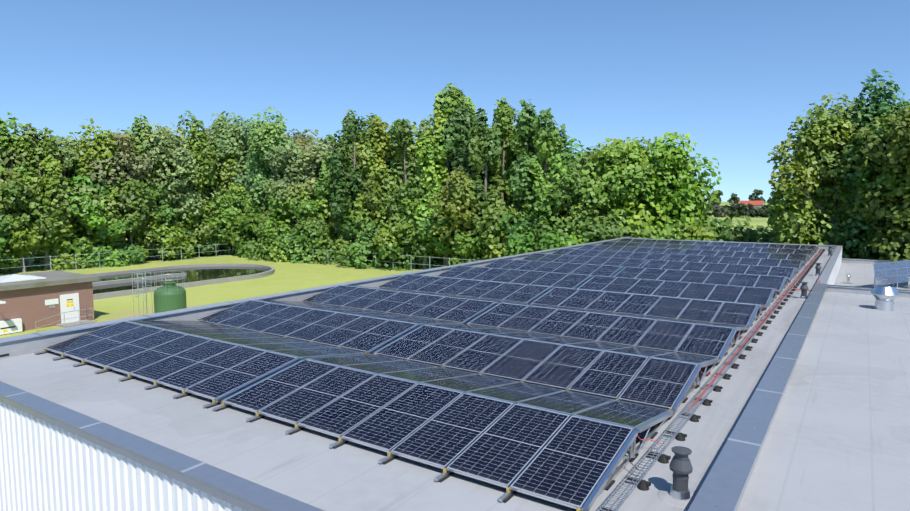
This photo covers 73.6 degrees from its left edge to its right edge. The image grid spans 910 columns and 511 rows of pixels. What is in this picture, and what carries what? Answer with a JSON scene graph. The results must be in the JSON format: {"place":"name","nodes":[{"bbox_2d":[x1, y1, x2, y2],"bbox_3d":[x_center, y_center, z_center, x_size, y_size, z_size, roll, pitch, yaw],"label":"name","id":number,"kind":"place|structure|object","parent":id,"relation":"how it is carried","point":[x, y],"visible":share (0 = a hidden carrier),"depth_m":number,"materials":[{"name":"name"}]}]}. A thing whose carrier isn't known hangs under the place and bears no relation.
{"place":"outdoors","nodes":[
{"label":"outdoors","id":0,"kind":"place"},
{"bbox_2d":[0,281,93,330],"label":"pump house walls","id":1,"kind":"structure","parent":0,"point":[28,307],"depth_m":43.97,"materials":[{"name":"brown brick"}]},
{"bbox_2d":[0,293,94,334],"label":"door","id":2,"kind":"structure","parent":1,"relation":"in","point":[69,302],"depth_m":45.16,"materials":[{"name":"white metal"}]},
{"bbox_2d":[0,270,98,290],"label":"flat roof","id":3,"kind":"structure","parent":1,"relation":"on","point":[29,280],"depth_m":45.02,"materials":[{"name":"grey concrete"}]},
{"bbox_2d":[35,307,93,331],"bbox_3d":[-28.840,4.654,44.583,1.188,1.142,3.894,4,6,34],"label":"handrail","id":4,"kind":"object","parent":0,"point":[85,309],"visible":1,"depth_m":44.46,"materials":[{"name":"grey metal"}]},
{"bbox_2d":[92,266,269,293],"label":"ditch water","id":5,"kind":"structure","parent":0,"point":[193,274],"depth_m":72.94,"materials":[{"name":"green liquid"}]},
{"bbox_2d":[0,202,809,337],"bbox_3d":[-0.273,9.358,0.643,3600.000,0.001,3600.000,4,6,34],"label":"ground","id":6,"kind":"structure","parent":0,"point":[286,276],"depth_m":71.43,"materials":[{"name":"green plant"}]},
{"bbox_2d":[0,110,251,271],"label":"trees","id":7,"kind":"object","parent":6,"relation":"on","point":[102,193],"visible":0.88,"depth_m":85.48,"materials":[{"name":"green plant"}]},
{"bbox_2d":[132,271,184,315],"bbox_3d":[-21.952,3.147,45.530,2.110,3.966,3.396,4,6,34],"label":"scaffold frame","id":8,"kind":"object","parent":6,"relation":"on","point":[143,287],"visible":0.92,"depth_m":44.94,"materials":[{"name":"grey metal"}]},
{"bbox_2d":[154,282,186,312],"bbox_3d":[-21.595,3.553,46.104,2.240,3.050,2.240,4,6,34],"label":"gas tank","id":9,"kind":"object","parent":6,"relation":"on","point":[168,296],"visible":0.81,"depth_m":45.22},
{"bbox_2d":[87,264,274,299],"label":"ditch walls","id":10,"kind":"structure","parent":6,"relation":"on","point":[271,271],"depth_m":69.10,"materials":[{"name":"concrete"}]},
{"bbox_2d":[0,244,479,272],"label":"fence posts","id":11,"kind":"object","parent":6,"relation":"on","point":[50,264],"visible":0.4,"depth_m":81.85,"materials":[{"name":"silver metal"}]},
{"bbox_2d":[214,83,654,270],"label":"trees","id":12,"kind":"object","parent":6,"relation":"on","point":[461,183],"visible":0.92,"depth_m":80.70,"materials":[{"name":"green plant"}]},
{"bbox_2d":[0,249,909,510],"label":"roof deck","id":13,"kind":"structure","parent":6,"relation":"on","point":[838,437],"depth_m":10.59,"materials":[{"name":"grey concrete"}]},
{"bbox_2d":[34,239,818,510],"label":"panel mounting supports","id":14,"kind":"object","parent":13,"relation":"on","point":[606,481],"visible":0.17,"depth_m":12.51,"materials":[{"name":"grey metal"}]},
{"bbox_2d":[44,238,815,510],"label":"solar panels","id":15,"kind":"object","parent":14,"relation":"on","point":[557,445],"visible":1,"depth_m":14.94,"materials":[{"name":"black glass"}]},
{"bbox_2d":[0,237,909,510],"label":"roof parapets","id":16,"kind":"object","parent":13,"relation":"on","point":[23,346],"visible":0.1,"depth_m":19.84,"materials":[{"name":"grey metal"}]},
{"bbox_2d":[0,237,909,510],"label":"roof cappings","id":17,"kind":"object","parent":16,"relation":"on","point":[722,486],"visible":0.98,"depth_m":10.05,"materials":[{"name":"grey metal"}]},
{"bbox_2d":[657,446,696,508],"bbox_3d":[3.076,2.962,8.281,0.600,0.705,0.600,4,6,34],"label":"roof vent pipe","id":18,"kind":"object","parent":13,"relation":"on","point":[678,493],"visible":1,"depth_m":8.20,"materials":[{"name":"grey plastic"}]},
{"bbox_2d":[595,248,824,510],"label":"cable tray","id":19,"kind":"object","parent":13,"relation":"on","point":[644,485],"visible":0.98,"depth_m":12.04,"materials":[{"name":"grey metal"}]},
{"bbox_2d":[795,282,808,299],"bbox_3d":[14.209,1.416,24.728,0.600,0.705,0.600,4,6,34],"label":"roof vent pipe","id":20,"kind":"object","parent":13,"relation":"on","point":[804,288],"visible":0.98,"depth_m":24.64,"materials":[{"name":"grey plastic"}]},
{"bbox_2d":[812,263,820,276],"bbox_3d":[19.121,0.733,31.997,0.600,0.705,0.600,4,6,34],"label":"roof vent pipe","id":21,"kind":"object","parent":13,"relation":"on","point":[817,268],"visible":0.94,"depth_m":31.92,"materials":[{"name":"grey plastic"}]},
{"bbox_2d":[828,246,832,256],"bbox_3d":[26.537,-0.300,42.990,0.600,0.705,0.600,4,6,34],"label":"roof vent pipe","id":22,"kind":"object","parent":13,"relation":"on","point":[830,250],"visible":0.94,"depth_m":42.91,"materials":[{"name":"grey plastic"}]},
{"bbox_2d":[845,274,851,283],"bbox_3d":[23.578,1.388,36.435,0.440,0.570,0.440,4,6,34],"label":"roof vent","id":23,"kind":"object","parent":13,"relation":"on","point":[848,276],"visible":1,"depth_m":36.37,"materials":[{"name":"silver metal"}]},
{"bbox_2d":[871,285,898,310],"bbox_3d":[15.854,1.545,22.425,0.870,0.880,0.870,4,6,34],"label":"roof cowl","id":24,"kind":"object","parent":13,"relation":"on","point":[885,296],"visible":1,"depth_m":22.20,"materials":[{"name":"silver metal"}]},
{"bbox_2d":[873,260,909,287],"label":"solar panel","id":25,"kind":"object","parent":13,"relation":"on","point":[886,273],"visible":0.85,"depth_m":34.57,"materials":[{"name":"blue glass"}]},
{"bbox_2d":[495,132,901,259],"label":"trees","id":26,"kind":"object","parent":6,"relation":"on","point":[662,195],"visible":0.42,"depth_m":67.88,"materials":[{"name":"green plant"}]},
{"bbox_2d":[700,189,787,217],"bbox_3d":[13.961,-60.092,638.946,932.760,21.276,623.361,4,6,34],"label":"trees","id":27,"kind":"object","parent":6,"relation":"on","point":[740,209],"visible":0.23,"depth_m":301.35,"materials":[{"name":"green plant"}]},
{"bbox_2d":[766,68,909,261],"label":"trees","id":28,"kind":"object","parent":6,"relation":"on","point":[846,186],"visible":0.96,"depth_m":51.23,"materials":[{"name":"green plant"}]},
{"bbox_2d":[0,249,841,510],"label":"wall cladding","id":29,"kind":"structure","parent":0,"point":[45,466],"depth_m":10.90,"materials":[{"name":"white metal"}]},
{"bbox_2d":[0,0,909,201],"label":"sky","id":30,"kind":"structure","parent":0,"point":[733,76],"materials":[{"name":"blue"}]},
{"bbox_2d":[738,201,763,207],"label":"distant house","id":31,"kind":"structure","parent":0,"point":[760,204],"depth_m":510.50,"materials":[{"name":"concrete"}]}
]}

